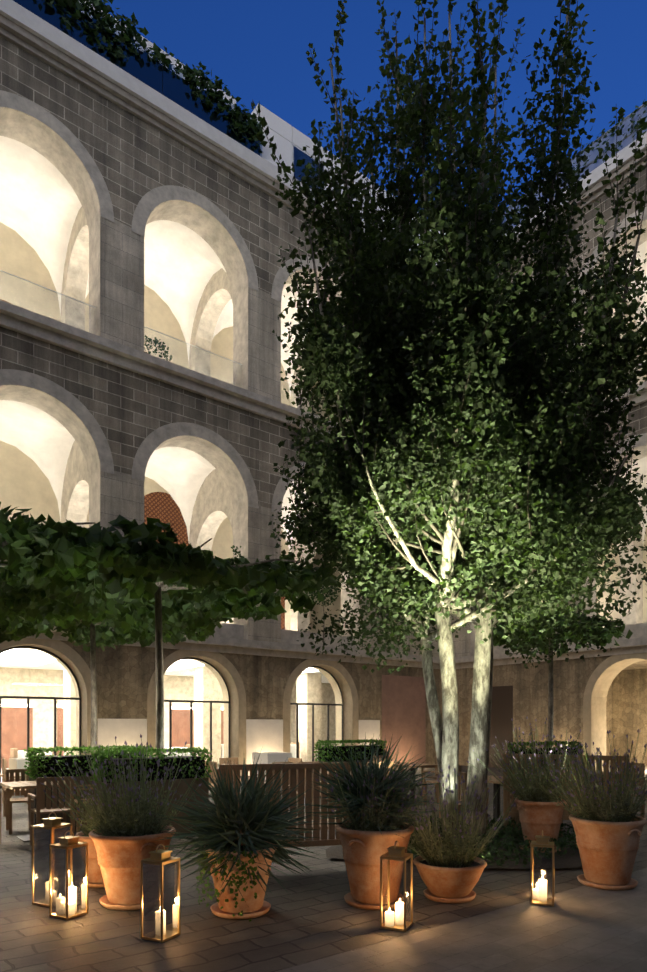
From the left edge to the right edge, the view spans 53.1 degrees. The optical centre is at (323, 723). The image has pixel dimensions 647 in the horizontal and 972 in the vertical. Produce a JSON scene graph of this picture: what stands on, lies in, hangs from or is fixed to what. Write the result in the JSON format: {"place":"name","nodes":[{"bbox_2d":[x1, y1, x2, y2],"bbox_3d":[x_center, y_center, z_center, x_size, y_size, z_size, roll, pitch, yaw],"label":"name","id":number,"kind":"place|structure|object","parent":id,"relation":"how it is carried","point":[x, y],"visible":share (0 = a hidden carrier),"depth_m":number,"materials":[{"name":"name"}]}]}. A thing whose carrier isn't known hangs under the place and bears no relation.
{"place":"outdoors","nodes":[
{"label":"outdoors","id":0,"kind":"place"},
{"bbox_2d":[0,610,74,640],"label":"vine foliage","id":1,"kind":"object","parent":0,"point":[43,625],"visible":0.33,"depth_m":12.40,"materials":[{"name":"green plant"}]},
{"bbox_2d":[0,501,188,618],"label":"vine foliage","id":2,"kind":"object","parent":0,"point":[23,535],"depth_m":7.88,"materials":[{"name":"green plant"}]},
{"bbox_2d":[10,742,299,757],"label":"restaurant tables","id":3,"kind":"object","parent":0,"point":[16,753],"depth_m":21.60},
{"bbox_2d":[0,765,646,971],"bbox_3d":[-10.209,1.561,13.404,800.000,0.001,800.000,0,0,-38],"label":"ground","id":4,"kind":"structure","parent":0,"point":[499,922],"depth_m":4.95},
{"bbox_2d":[32,812,71,906],"bbox_3d":[-2.363,1.162,5.649,0.230,0.790,0.230,0,0,24],"label":"lantern","id":5,"kind":"object","parent":4,"relation":"on","point":[41,840],"depth_m":5.56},
{"bbox_2d":[49,830,87,919],"bbox_3d":[-2.075,1.212,5.281,0.210,0.690,0.210,0,0,29],"label":"lantern","id":6,"kind":"object","parent":4,"relation":"on","point":[58,882],"depth_m":5.24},
{"bbox_2d":[68,886,76,915],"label":"lantern candles","id":7,"kind":"object","parent":6,"relation":"in","point":[72,909],"visible":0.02,"depth_m":5.27},
{"bbox_2d":[75,832,104,887],"bbox_3d":[-2.159,1.312,6.351,0.518,0.490,0.534,0,0,-38],"label":"pot","id":8,"kind":"object","parent":4,"relation":"on","point":[95,878],"visible":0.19,"depth_m":6.17,"materials":[{"name":"orange ceramic"}]},
{"bbox_2d":[65,787,141,836],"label":"potted lavender","id":9,"kind":"object","parent":8,"relation":"in","point":[84,830],"visible":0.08,"depth_m":6.26,"materials":[{"name":"plant"}]},
{"bbox_2d":[0,601,233,754],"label":"pleached tree","id":10,"kind":"object","parent":4,"relation":"on","point":[127,632],"depth_m":13.45,"materials":[{"name":"green plant"}]},
{"bbox_2d":[89,825,175,910],"bbox_3d":[-1.663,1.242,5.662,0.735,0.630,0.735,0,0,-38],"label":"pot","id":11,"kind":"object","parent":4,"relation":"on","point":[119,859],"visible":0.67,"depth_m":5.41,"materials":[{"name":"orange ceramic"}]},
{"bbox_2d":[40,734,201,836],"bbox_3d":[-1.687,0.543,5.635,1.458,0.917,1.371,0,0,-38],"label":"potted lavender","id":12,"kind":"object","parent":11,"relation":"in","point":[115,822],"visible":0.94,"depth_m":5.55,"materials":[{"name":"green plant"}]},
{"bbox_2d":[141,844,179,942],"bbox_3d":[-1.192,1.217,4.743,0.200,0.680,0.200,0,0,27],"label":"lantern","id":13,"kind":"object","parent":4,"relation":"on","point":[151,900],"depth_m":4.68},
{"bbox_2d":[163,910,165,934],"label":"lantern candles","id":14,"kind":"object","parent":13,"relation":"in","point":[164,923],"depth_m":4.73},
{"bbox_2d":[9,752,317,778],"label":"cloth tables","id":15,"kind":"object","parent":4,"relation":"on","point":[264,758],"visible":0.12,"depth_m":17.46,"materials":[{"name":"white fabric"}]},
{"bbox_2d":[0,648,335,781],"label":"restaurant interior","id":16,"kind":"object","parent":4,"relation":"on","point":[15,679],"depth_m":23.40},
{"bbox_2d":[0,514,342,756],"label":"pleached tree","id":17,"kind":"object","parent":4,"relation":"on","point":[225,591],"depth_m":9.52,"materials":[{"name":"green plant"}]},
{"bbox_2d":[0,0,443,775],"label":"building facade","id":18,"kind":"structure","parent":4,"relation":"on","point":[128,156],"depth_m":17.67,"materials":[{"name":"stone"}]},
{"bbox_2d":[13,0,259,155],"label":"glass railing","id":19,"kind":"object","parent":18,"relation":"on","point":[117,62],"depth_m":17.40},
{"bbox_2d":[17,0,261,156],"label":"roof glass balustrade","id":20,"kind":"object","parent":18,"relation":"on","point":[228,123],"visible":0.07,"depth_m":17.42,"materials":[{"name":"clear glass"}]},
{"bbox_2d":[0,136,342,635],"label":"loggia interior","id":21,"kind":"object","parent":18,"relation":"attached to","point":[44,242],"depth_m":20.38,"materials":[{"name":"paint"}]},
{"bbox_2d":[0,299,596,629],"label":"loggia doors","id":22,"kind":"structure","parent":21,"relation":"in","point":[163,507],"depth_m":22.87,"materials":[{"name":"brown wood"}]},
{"bbox_2d":[0,646,342,787],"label":"ground-floor window frames","id":23,"kind":"structure","parent":18,"relation":"attached to","point":[28,698],"depth_m":18.57,"materials":[{"name":"black metal"}]},
{"bbox_2d":[1,651,341,761],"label":"window glass","id":24,"kind":"object","parent":23,"relation":"in","point":[201,710],"visible":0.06,"depth_m":19.49,"materials":[{"name":"clear glass"}]},
{"bbox_2d":[144,335,339,643],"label":"balcony shrubs","id":25,"kind":"object","parent":18,"relation":"on","point":[314,593],"depth_m":20.94,"materials":[{"name":"green plant"}]},
{"bbox_2d":[79,1,447,269],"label":"wall","id":26,"kind":"structure","parent":18,"relation":"on","point":[289,140],"depth_m":20.44,"materials":[{"name":"white paint"}]},
{"bbox_2d":[0,271,642,416],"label":"loggia glass balustrade","id":27,"kind":"object","parent":18,"relation":"attached to","point":[95,329],"visible":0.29,"depth_m":16.81,"materials":[{"name":"clear glass"}]},
{"bbox_2d":[0,270,311,391],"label":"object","id":28,"kind":"object","parent":27,"relation":"attached to","point":[144,326],"visible":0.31,"depth_m":17.92,"materials":[{"name":"grey metal"}]},
{"bbox_2d":[44,0,646,222],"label":"roof vines","id":29,"kind":"object","parent":18,"relation":"on","point":[107,20],"visible":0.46,"depth_m":17.59,"materials":[{"name":"green plant"}]},
{"bbox_2d":[204,841,276,918],"bbox_3d":[-0.687,1.282,5.384,0.621,0.550,0.621,0,0,-38],"label":"pot","id":30,"kind":"object","parent":4,"relation":"on","point":[258,906],"visible":0.56,"depth_m":5.20,"materials":[{"name":"ceramic"}]},
{"bbox_2d":[195,849,259,921],"bbox_3d":[-0.821,1.268,5.240,0.350,0.561,0.660,0,0,-38],"label":"trailing plant","id":31,"kind":"object","parent":30,"relation":"in","point":[240,882],"visible":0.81,"depth_m":5.07,"materials":[{"name":"green plant"}]},
{"bbox_2d":[150,746,319,905],"bbox_3d":[-0.680,0.778,5.387,1.473,1.201,1.471,0,0,-38],"label":"potted yucca","id":32,"kind":"object","parent":30,"relation":"in","point":[256,818],"visible":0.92,"depth_m":5.22,"materials":[{"name":"green plant"}]},
{"bbox_2d":[29,745,576,833],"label":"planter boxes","id":33,"kind":"object","parent":4,"relation":"on","point":[183,787],"visible":0.25,"depth_m":9.27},
{"bbox_2d":[23,738,582,784],"bbox_3d":[-0.816,0.571,10.732,12.179,0.509,3.976,0,0,-38],"label":"hedge","id":34,"kind":"object","parent":33,"relation":"in","point":[103,752],"visible":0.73,"depth_m":9.38,"materials":[{"name":"green plant"}]},
{"bbox_2d":[98,675,512,775],"bbox_3d":[-3.140,-0.089,16.971,22.330,3.300,3.000,0,0,-38],"label":"wall panel","id":35,"kind":"object","parent":4,"relation":"on","point":[404,708],"visible":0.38,"depth_m":22.98,"materials":[{"name":"white paint"}]},
{"bbox_2d":[0,753,646,847],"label":"teak furniture","id":36,"kind":"object","parent":4,"relation":"on","point":[17,784],"visible":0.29,"depth_m":8.39,"materials":[{"name":"brown wood"}]},
{"bbox_2d":[335,820,414,909],"bbox_3d":[0.447,1.222,5.660,0.693,0.670,0.694,0,0,-38],"label":"pot","id":37,"kind":"object","parent":4,"relation":"on","point":[363,851],"visible":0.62,"depth_m":5.44,"materials":[{"name":"orange ceramic"}]},
{"bbox_2d":[307,732,447,837],"bbox_3d":[0.434,0.488,5.746,1.356,0.852,1.338,0,0,-38],"label":"potted yucca","id":38,"kind":"object","parent":37,"relation":"in","point":[374,768],"visible":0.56,"depth_m":5.63,"materials":[{"name":"green plant"}]},
{"bbox_2d":[316,759,443,830],"bbox_3d":[0.446,0.628,5.703,1.181,0.676,1.126,0,0,-38],"label":"potted lavender","id":39,"kind":"object","parent":37,"relation":"in","point":[359,825],"visible":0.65,"depth_m":5.50,"materials":[{"name":"green plant"}]},
{"bbox_2d":[380,841,412,931],"bbox_3d":[0.562,1.227,4.980,0.200,0.660,0.200,0,0,24],"label":"lantern","id":40,"kind":"object","parent":4,"relation":"on","point":[395,852],"depth_m":4.93,"materials":[{"name":"gold metal"}]},
{"bbox_2d":[385,902,403,926],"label":"lantern candles","id":41,"kind":"object","parent":40,"relation":"in","point":[397,914],"visible":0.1,"depth_m":4.96},
{"bbox_2d":[413,855,486,902],"bbox_3d":[1.134,1.392,5.826,0.655,0.330,0.655,0,0,-38],"label":"pot","id":42,"kind":"object","parent":4,"relation":"on","point":[449,884],"visible":0.88,"depth_m":5.62,"materials":[{"name":"orange ceramic"}]},
{"bbox_2d":[381,765,523,867],"bbox_3d":[1.101,0.803,5.830,1.326,0.925,1.363,0,0,-38],"label":"potted lavender","id":43,"kind":"object","parent":4,"relation":"on","point":[462,849],"visible":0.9,"depth_m":5.68,"materials":[{"name":"plant"}]},
{"bbox_2d":[326,824,581,868],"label":"tree bed soil","id":44,"kind":"structure","parent":4,"relation":"on","point":[573,860],"depth_m":7.32,"materials":[{"name":"brown soil"}]},
{"bbox_2d":[251,0,646,845],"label":"tree","id":45,"kind":"object","parent":44,"relation":"in","point":[383,368],"depth_m":7.08,"materials":[{"name":"green plant"}]},
{"bbox_2d":[406,813,578,869],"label":"ground cover plants","id":46,"kind":"object","parent":44,"relation":"on","point":[508,844],"visible":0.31,"depth_m":7.60,"materials":[{"name":"green plant"}]},
{"bbox_2d":[514,798,566,851],"bbox_3d":[2.666,1.242,7.961,0.623,0.630,0.621,0,0,-38],"label":"pot","id":47,"kind":"object","parent":44,"relation":"on","point":[537,818],"visible":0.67,"depth_m":7.75,"materials":[{"name":"orange ceramic"}]},
{"bbox_2d":[531,831,553,906],"bbox_3d":[1.908,1.242,5.643,0.190,0.630,0.190,0,0,21],"label":"lantern","id":48,"kind":"object","parent":4,"relation":"on","point":[542,841],"depth_m":5.59,"materials":[{"name":"gold metal"}]},
{"bbox_2d":[533,879,546,901],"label":"lantern candles","id":49,"kind":"object","parent":48,"relation":"in","point":[541,894],"depth_m":5.62},
{"bbox_2d":[450,132,646,771],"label":"building facade","id":50,"kind":"structure","parent":4,"relation":"on","point":[580,689],"depth_m":20.61,"materials":[{"name":"stone"}]},
{"bbox_2d":[449,104,646,270],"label":"roof screen","id":51,"kind":"object","parent":50,"relation":"on","point":[594,153],"visible":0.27,"depth_m":19.92,"materials":[{"name":"grey metal"}]},
{"bbox_2d":[513,729,646,821],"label":"potted lavender","id":52,"kind":"object","parent":4,"relation":"on","point":[624,809],"visible":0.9,"depth_m":6.15,"materials":[{"name":"green plant"}]},
{"bbox_2d":[569,813,646,889],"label":"pot","id":53,"kind":"object","parent":4,"relation":"on","point":[607,851],"visible":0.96,"depth_m":6.10,"materials":[{"name":"orange ceramic"}]},
{"bbox_2d":[606,660,646,774],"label":"archway","id":54,"kind":"object","parent":4,"relation":"on","point":[626,707],"visible":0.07,"depth_m":24.42,"materials":[{"name":"stone"}]},
{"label":"courtyard wings","id":55,"kind":"object","parent":4,"relation":"on","visible":0},
{"bbox_2d":[517,241,646,627],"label":"vaulted ceiling","id":56,"kind":"structure","parent":55,"relation":"attached to","point":[638,613],"depth_m":23.47,"materials":[{"name":"paint"}]},
{"bbox_2d":[102,0,646,218],"label":"sky","id":57,"kind":"structure","parent":0,"point":[258,49],"materials":[{"name":"blue"}]},
{"bbox_2d":[467,717,619,801],"bbox_3d":[2.636,0.453,7.974,1.743,1.098,1.579,0,0,-38],"label":"potted lavender","id":58,"kind":"object","parent":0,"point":[533,792],"visible":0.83,"depth_m":7.83,"materials":[{"name":"plant"}]},
{"bbox_2d":[493,608,632,747],"bbox_3d":[5.303,-0.560,15.092,2.858,4.345,2.834,0,0,-38],"label":"pleached tree","id":59,"kind":"object","parent":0,"point":[607,634],"depth_m":14.81,"materials":[{"name":"green plant"}]}
]}

